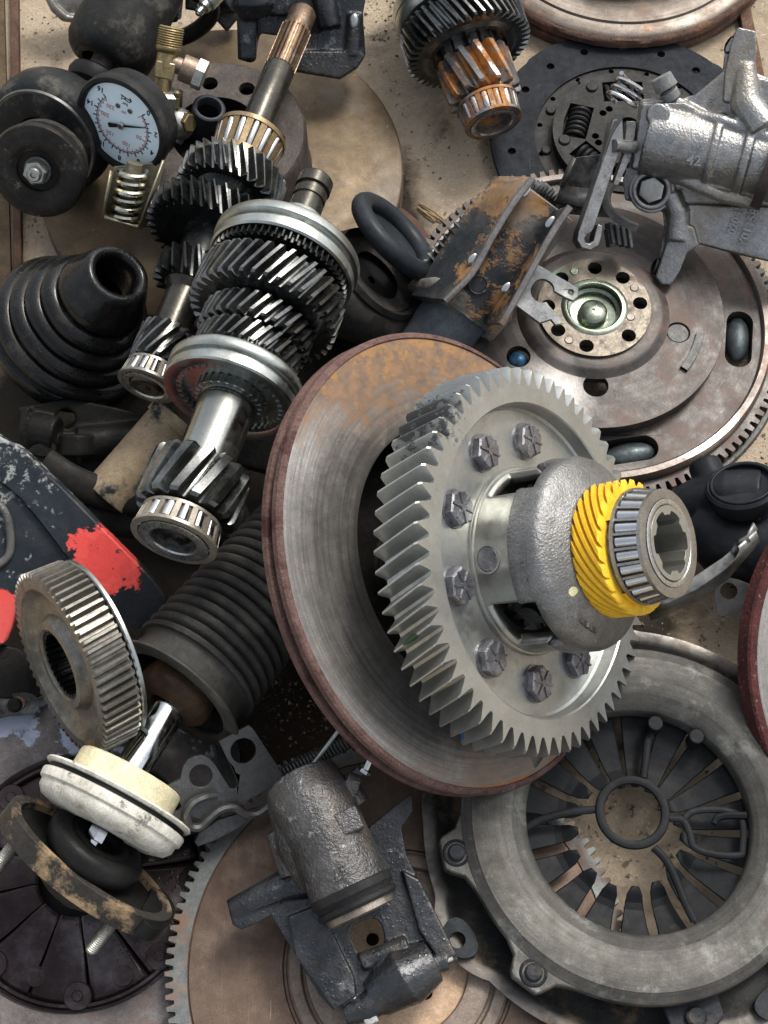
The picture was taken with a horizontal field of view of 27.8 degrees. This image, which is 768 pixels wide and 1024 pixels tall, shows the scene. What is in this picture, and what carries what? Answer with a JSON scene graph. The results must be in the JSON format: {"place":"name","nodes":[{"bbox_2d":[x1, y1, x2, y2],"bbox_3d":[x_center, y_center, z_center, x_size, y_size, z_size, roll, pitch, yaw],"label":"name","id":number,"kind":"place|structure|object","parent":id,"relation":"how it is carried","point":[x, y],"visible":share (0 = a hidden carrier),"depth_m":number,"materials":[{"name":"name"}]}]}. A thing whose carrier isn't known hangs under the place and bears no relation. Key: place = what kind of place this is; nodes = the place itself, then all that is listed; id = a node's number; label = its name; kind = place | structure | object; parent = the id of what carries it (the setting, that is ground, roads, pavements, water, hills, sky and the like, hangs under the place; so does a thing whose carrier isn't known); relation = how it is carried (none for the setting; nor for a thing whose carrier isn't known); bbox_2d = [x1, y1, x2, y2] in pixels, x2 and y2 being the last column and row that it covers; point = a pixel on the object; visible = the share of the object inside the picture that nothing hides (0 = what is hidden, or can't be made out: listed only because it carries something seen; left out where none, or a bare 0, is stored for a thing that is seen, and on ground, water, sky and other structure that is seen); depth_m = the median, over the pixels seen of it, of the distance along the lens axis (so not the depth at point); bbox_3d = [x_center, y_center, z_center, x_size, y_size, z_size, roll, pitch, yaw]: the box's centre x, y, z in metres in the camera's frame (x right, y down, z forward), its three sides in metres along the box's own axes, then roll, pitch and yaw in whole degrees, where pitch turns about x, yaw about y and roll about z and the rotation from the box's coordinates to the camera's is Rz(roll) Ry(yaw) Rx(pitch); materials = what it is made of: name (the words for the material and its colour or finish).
{"place":"outdoors","nodes":[
{"label":"outdoors","id":0,"kind":"place"},
{"bbox_2d":[236,439,274,474],"bbox_3d":[-0.077,-0.034,0.992,0.044,0.012,0.050,-22,94,-23],"label":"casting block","id":1,"kind":"object","parent":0,"point":[254,456],"depth_m":0.98,"materials":[{"name":"black metal"}]},
{"bbox_2d":[0,0,767,1023],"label":"ground","id":2,"kind":"structure","parent":0,"point":[382,72],"depth_m":1.04,"materials":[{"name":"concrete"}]},
{"bbox_2d":[0,0,11,283],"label":"dark board","id":3,"kind":"object","parent":2,"relation":"on","point":[5,245],"depth_m":1.11,"materials":[{"name":"brown wood"}]},
{"bbox_2d":[10,0,22,268],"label":"rusty bar","id":4,"kind":"object","parent":2,"relation":"on","point":[17,213],"visible":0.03,"depth_m":1.16,"materials":[{"name":"brown metal"}]},
{"bbox_2d":[0,645,42,712],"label":"dark bracket","id":5,"kind":"object","parent":2,"relation":"on","point":[16,673],"visible":0.81,"depth_m":0.93,"materials":[{"name":"black metal"}]},
{"bbox_2d":[46,0,79,21],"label":"cast cover","id":6,"kind":"object","parent":2,"relation":"on","point":[63,10],"visible":0.6,"depth_m":1.15,"materials":[{"name":"silver metal"}]},
{"bbox_2d":[0,246,147,412],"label":"rubber boot","id":7,"kind":"object","parent":2,"relation":"on","point":[70,325],"visible":0.94,"depth_m":0.99,"materials":[{"name":"black rubber"}]},
{"bbox_2d":[19,399,142,471],"bbox_3d":[-0.194,-0.048,1.010,0.085,0.032,0.051,-1,93,-12],"label":"steering knuckle","id":8,"kind":"object","parent":2,"relation":"on","point":[92,437],"visible":0.67,"depth_m":1.00,"materials":[{"name":"black metal"}]},
{"bbox_2d":[0,434,167,645],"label":"control arm","id":9,"kind":"object","parent":2,"relation":"on","point":[47,516],"visible":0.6,"depth_m":0.92},
{"bbox_2d":[0,698,260,1023],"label":"clutch cover","id":10,"kind":"object","parent":2,"relation":"on","point":[53,970],"visible":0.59,"depth_m":0.88,"materials":[{"name":"black metal"}]},
{"bbox_2d":[0,692,39,718],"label":"riveted strap","id":11,"kind":"object","parent":10,"relation":"on","point":[30,703],"visible":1,"depth_m":0.93,"materials":[{"name":"metal"}]},
{"bbox_2d":[107,703,241,836],"bbox_3d":[-0.131,0.146,0.917,0.096,0.009,0.096,31,58,-2],"label":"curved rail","id":12,"kind":"object","parent":10,"relation":"on","point":[222,764],"visible":0.1,"depth_m":0.93,"materials":[{"name":"black metal"}]},
{"bbox_2d":[14,560,146,750],"bbox_3d":[-0.171,0.081,0.872,0.027,0.109,0.110,-22,89,-30],"label":"loose gear","id":13,"kind":"object","parent":12,"relation":"on","point":[82,659],"visible":0.97,"depth_m":0.84,"materials":[{"name":"metal"}]},
{"bbox_2d":[0,503,290,954],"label":"shock absorber","id":14,"kind":"object","parent":2,"relation":"on","point":[213,655],"visible":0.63,"depth_m":0.85,"materials":[{"name":"grey rubber"}]},
{"bbox_2d":[42,450,249,547],"bbox_3d":[-0.149,-0.006,0.979,0.138,0.023,0.065,0,90,-8],"label":"black link","id":15,"kind":"object","parent":2,"relation":"on","point":[78,482],"visible":0.32,"depth_m":0.96,"materials":[{"name":"black metal"}]},
{"bbox_2d":[94,402,186,515],"bbox_3d":[-0.152,-0.034,0.978,0.037,0.054,0.074,40,71,17],"label":"tan tube","id":16,"kind":"object","parent":15,"relation":"on","point":[119,471],"visible":0.68,"depth_m":0.96,"materials":[{"name":"beige metal"}]},
{"bbox_2d":[185,0,236,30],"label":"caliper bracket","id":17,"kind":"object","parent":2,"relation":"on","point":[227,20],"visible":0.62,"depth_m":1.14,"materials":[{"name":"black metal"}]},
{"bbox_2d":[43,30,403,335],"bbox_3d":[-0.116,-0.249,1.097,0.260,0.060,0.260,0,65,0],"label":"brake disc","id":18,"kind":"object","parent":2,"relation":"on","point":[342,133],"visible":0.25,"depth_m":1.10,"materials":[{"name":"beige metal"}]},
{"bbox_2d":[0,66,108,216],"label":"engine mount","id":19,"kind":"object","parent":18,"relation":"on","point":[53,163],"visible":0.98,"depth_m":1.03,"materials":[{"name":"rubber"}]},
{"bbox_2d":[68,0,183,81],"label":"damper","id":20,"kind":"object","parent":18,"relation":"on","point":[105,35],"visible":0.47,"depth_m":1.07,"materials":[{"name":"black rubber"}]},
{"bbox_2d":[174,4,182,21],"bbox_3d":[-0.151,-0.382,1.120,0.014,0.015,0.055,5,89,-10],"label":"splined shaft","id":21,"kind":"object","parent":20,"relation":"attached to","point":[179,15],"visible":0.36,"depth_m":1.12,"materials":[{"name":"metal"}]},
{"bbox_2d":[77,25,209,228],"bbox_3d":[-0.160,-0.255,1.043,0.100,0.074,0.116,53,47,-17],"label":"pressure gauge","id":22,"kind":"object","parent":18,"relation":"on","point":[143,123],"visible":1,"depth_m":1.03,"materials":[{"name":"black"}]},
{"bbox_2d":[180,0,219,45],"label":"rubber hose","id":23,"kind":"object","parent":18,"relation":"on","point":[200,27],"visible":0.56,"depth_m":1.13,"materials":[{"name":"black rubber"}]},
{"bbox_2d":[195,0,222,16],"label":"bleed screw","id":24,"kind":"object","parent":23,"relation":"on","point":[205,7],"visible":1,"depth_m":1.10,"materials":[{"name":"metal"}]},
{"bbox_2d":[189,95,225,143],"bbox_3d":[-0.123,-0.270,1.072,0.023,0.028,0.023,13,63,-10],"label":"pipe fitting","id":25,"kind":"object","parent":18,"relation":"on","point":[208,111],"visible":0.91,"depth_m":1.06,"materials":[{"name":"black plastic"}]},
{"bbox_2d":[117,2,315,402],"bbox_3d":[-0.100,-0.211,1.011,0.084,0.084,0.316,23,65,-10],"label":"gearbox input shaft","id":26,"kind":"object","parent":18,"relation":"on","point":[235,161],"visible":0.67,"depth_m":0.98,"materials":[{"name":"metal"}]},
{"bbox_2d":[130,168,359,563],"bbox_3d":[-0.078,-0.096,0.907,0.091,0.091,0.268,22,61,-7],"label":"gearbox main shaft","id":27,"kind":"object","parent":26,"relation":"on","point":[273,285],"visible":0.99,"depth_m":0.88,"materials":[{"name":"metal"}]},
{"bbox_2d":[230,0,364,78],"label":"brake caliper","id":28,"kind":"object","parent":18,"relation":"on","point":[335,48],"visible":0.87,"depth_m":1.10,"materials":[{"name":"black metal"}]},
{"bbox_2d":[336,207,429,338],"bbox_3d":[-0.022,-0.173,1.088,0.118,0.005,0.118,0,65,0],"label":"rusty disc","id":29,"kind":"object","parent":2,"relation":"on","point":[415,222],"visible":0.15,"depth_m":1.10,"materials":[{"name":"brown metal"}]},
{"bbox_2d":[338,228,419,344],"bbox_3d":[-0.015,-0.149,1.040,0.084,0.042,0.084,50,35,-7],"label":"rubber mount","id":30,"kind":"object","parent":29,"relation":"on","point":[381,302],"visible":0.53,"depth_m":1.02,"materials":[{"name":"rubber"}]},
{"bbox_2d":[351,192,432,279],"bbox_3d":[0.007,-0.183,1.031,0.074,0.074,0.013,46,113,-7],"label":"rubber ring","id":31,"kind":"object","parent":30,"relation":"on","point":[393,236],"visible":0.98,"depth_m":1.01,"materials":[{"name":"black rubber"}]},
{"bbox_2d":[164,749,622,1023],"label":"flywheel","id":32,"kind":"object","parent":2,"relation":"on","point":[228,972],"visible":0.38,"depth_m":0.87,"materials":[{"name":"metal"}]},
{"bbox_2d":[167,725,338,845],"bbox_3d":[-0.073,0.147,0.874,0.110,0.017,0.051,-29,100,-10],"label":"linkage plate","id":33,"kind":"object","parent":32,"relation":"on","point":[216,795],"visible":0.77,"depth_m":0.87,"materials":[{"name":"metal"}]},
{"bbox_2d":[269,737,352,788],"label":"tension springs","id":34,"kind":"object","parent":32,"relation":"on","point":[339,746],"visible":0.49,"depth_m":0.90,"materials":[{"name":"metal"}]},
{"bbox_2d":[227,759,457,1023],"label":"brake caliper","id":35,"kind":"object","parent":32,"relation":"on","point":[342,868],"visible":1,"depth_m":0.83,"materials":[{"name":"black metal"}]},
{"bbox_2d":[20,0,767,886],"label":"grit","id":36,"kind":"object","parent":2,"relation":"on","point":[642,622],"visible":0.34,"depth_m":0.95,"materials":[{"name":"brown gravel"}]},
{"bbox_2d":[261,333,565,796],"bbox_3d":[0.029,0.031,0.896,0.266,0.046,0.266,-14,87,-45],"label":"brake disc","id":37,"kind":"object","parent":2,"relation":"on","point":[344,419],"visible":0.51,"depth_m":0.82,"materials":[{"name":"grey metal"}]},
{"bbox_2d":[417,206,435,221],"bbox_3d":[0.030,-0.213,1.110,0.013,0.002,0.014,0,65,0],"label":"straw","id":38,"kind":"object","parent":2,"relation":"on","point":[423,211],"visible":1,"depth_m":1.11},
{"bbox_2d":[418,202,443,219],"bbox_3d":[0.037,-0.213,1.110,0.031,0.002,0.002,40,71,17],"label":"straw","id":39,"kind":"object","parent":2,"relation":"on","point":[436,213],"visible":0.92,"depth_m":1.11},
{"bbox_2d":[424,210,442,220],"bbox_3d":[0.040,-0.208,1.107,0.028,0.002,0.002,34,69,14],"label":"straw","id":40,"kind":"object","parent":2,"relation":"on","point":[433,215],"visible":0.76,"depth_m":1.11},
{"bbox_2d":[393,0,529,139],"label":"rusty pinion shaft","id":41,"kind":"object","parent":2,"relation":"on","point":[463,54],"visible":1,"depth_m":1.09,"materials":[{"name":"metal"}]},
{"bbox_2d":[416,180,557,304],"bbox_3d":[0.071,-0.174,1.071,0.131,0.131,0.008,-45,66,9],"label":"ring gear","id":42,"kind":"object","parent":2,"relation":"on","point":[546,191],"visible":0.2,"depth_m":1.04,"materials":[{"name":"metal"}]},
{"bbox_2d":[422,630,767,1023],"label":"clutch pressure plate","id":43,"kind":"object","parent":2,"relation":"on","point":[521,933],"visible":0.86,"depth_m":0.87,"materials":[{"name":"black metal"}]},
{"bbox_2d":[373,367,696,757],"bbox_3d":[0.104,0.022,0.826,0.110,0.212,0.212,-9,87,40],"label":"differential","id":44,"kind":"object","parent":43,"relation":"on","point":[503,485],"visible":1,"depth_m":0.80,"materials":[{"name":"metal"}]},
{"bbox_2d":[426,169,767,490],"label":"flywheel","id":45,"kind":"object","parent":2,"relation":"on","point":[675,399],"visible":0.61,"depth_m":1.03,"materials":[{"name":"metal"}]},
{"bbox_2d":[402,175,572,347],"bbox_3d":[0.063,-0.151,1.021,0.121,0.068,0.138,1,99,4],"label":"strut bracket","id":46,"kind":"object","parent":45,"relation":"on","point":[491,256],"visible":0.98,"depth_m":1.00,"materials":[{"name":"metal"}]},
{"bbox_2d":[516,265,577,325],"bbox_3d":[0.103,-0.139,1.004,0.037,0.003,0.035,31,76,1],"label":"forked plate","id":47,"kind":"object","parent":45,"relation":"on","point":[529,305],"visible":0.95,"depth_m":1.00,"materials":[{"name":"silver metal"}]},
{"bbox_2d":[555,154,610,217],"bbox_3d":[0.139,-0.222,1.051,0.041,0.015,0.048,25,104,16],"label":"folded bracket","id":48,"kind":"object","parent":45,"relation":"on","point":[575,182],"visible":0.59,"depth_m":1.06,"materials":[{"name":"metal"}]},
{"bbox_2d":[572,71,646,250],"bbox_3d":[0.147,-0.230,1.015,0.075,0.029,0.102,-22,100,-10],"label":"release lever","id":49,"kind":"object","parent":45,"relation":"on","point":[619,136],"visible":1,"depth_m":1.02,"materials":[{"name":"metal"}]},
{"bbox_2d":[604,222,632,248],"bbox_3d":[0.157,-0.185,1.040,0.016,0.012,0.019,-11,99,-10],"label":"ribbed clip","id":50,"kind":"object","parent":45,"relation":"on","point":[617,235],"visible":1,"depth_m":1.03,"materials":[{"name":"black plastic"}]},
{"bbox_2d":[623,28,767,284],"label":"clutch housing","id":51,"kind":"object","parent":45,"relation":"on","point":[696,174],"visible":1,"depth_m":1.02,"materials":[{"name":"metal"}]},
{"bbox_2d":[490,37,722,192],"bbox_3d":[0.176,-0.273,1.125,0.199,0.020,0.199,0,65,0],"label":"clutch disc","id":52,"kind":"object","parent":2,"relation":"on","point":[574,118],"visible":0.47,"depth_m":1.14,"materials":[{"name":"metal"}]},
{"bbox_2d":[521,0,754,50],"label":"brake disc","id":53,"kind":"object","parent":2,"relation":"on","point":[622,25],"visible":0.92,"depth_m":1.16,"materials":[{"name":"metal"}]},
{"bbox_2d":[648,530,759,620],"bbox_3d":[0.194,0.040,0.940,0.077,0.054,0.016,-22,67,-10],"label":"curved shield","id":54,"kind":"object","parent":2,"relation":"on","point":[709,579],"visible":0.78,"depth_m":0.94,"materials":[{"name":"grey metal"}]},
{"bbox_2d":[731,523,757,557],"bbox_3d":[0.215,0.017,0.927,0.020,0.014,0.007,-42,72,-17],"label":"torn strip","id":55,"kind":"object","parent":54,"relation":"on","point":[738,542],"visible":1,"depth_m":0.93,"materials":[{"name":"metal"}]},
{"bbox_2d":[672,455,767,590],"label":"ball joint arm","id":56,"kind":"object","parent":2,"relation":"on","point":[726,506],"visible":0.66,"depth_m":0.96},
{"bbox_2d":[714,578,748,615],"bbox_3d":[0.218,0.052,0.958,0.029,0.006,0.024,-1,87,13],"label":"mounting ear","id":57,"kind":"object","parent":2,"relation":"on","point":[725,607],"visible":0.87,"depth_m":0.96},
{"bbox_2d":[738,5,763,75],"bbox_3d":[0.276,-0.367,1.179,0.010,0.008,0.114,-2,65,-1],"label":"rusty bar","id":58,"kind":"object","parent":2,"relation":"on","point":[745,20],"visible":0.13,"depth_m":1.18,"materials":[{"name":"brown metal"}]},
{"bbox_2d":[737,544,767,756],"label":"brake disc","id":59,"kind":"object","parent":2,"relation":"on","point":[752,657],"visible":1,"depth_m":0.89,"materials":[{"name":"metal"}]}
]}

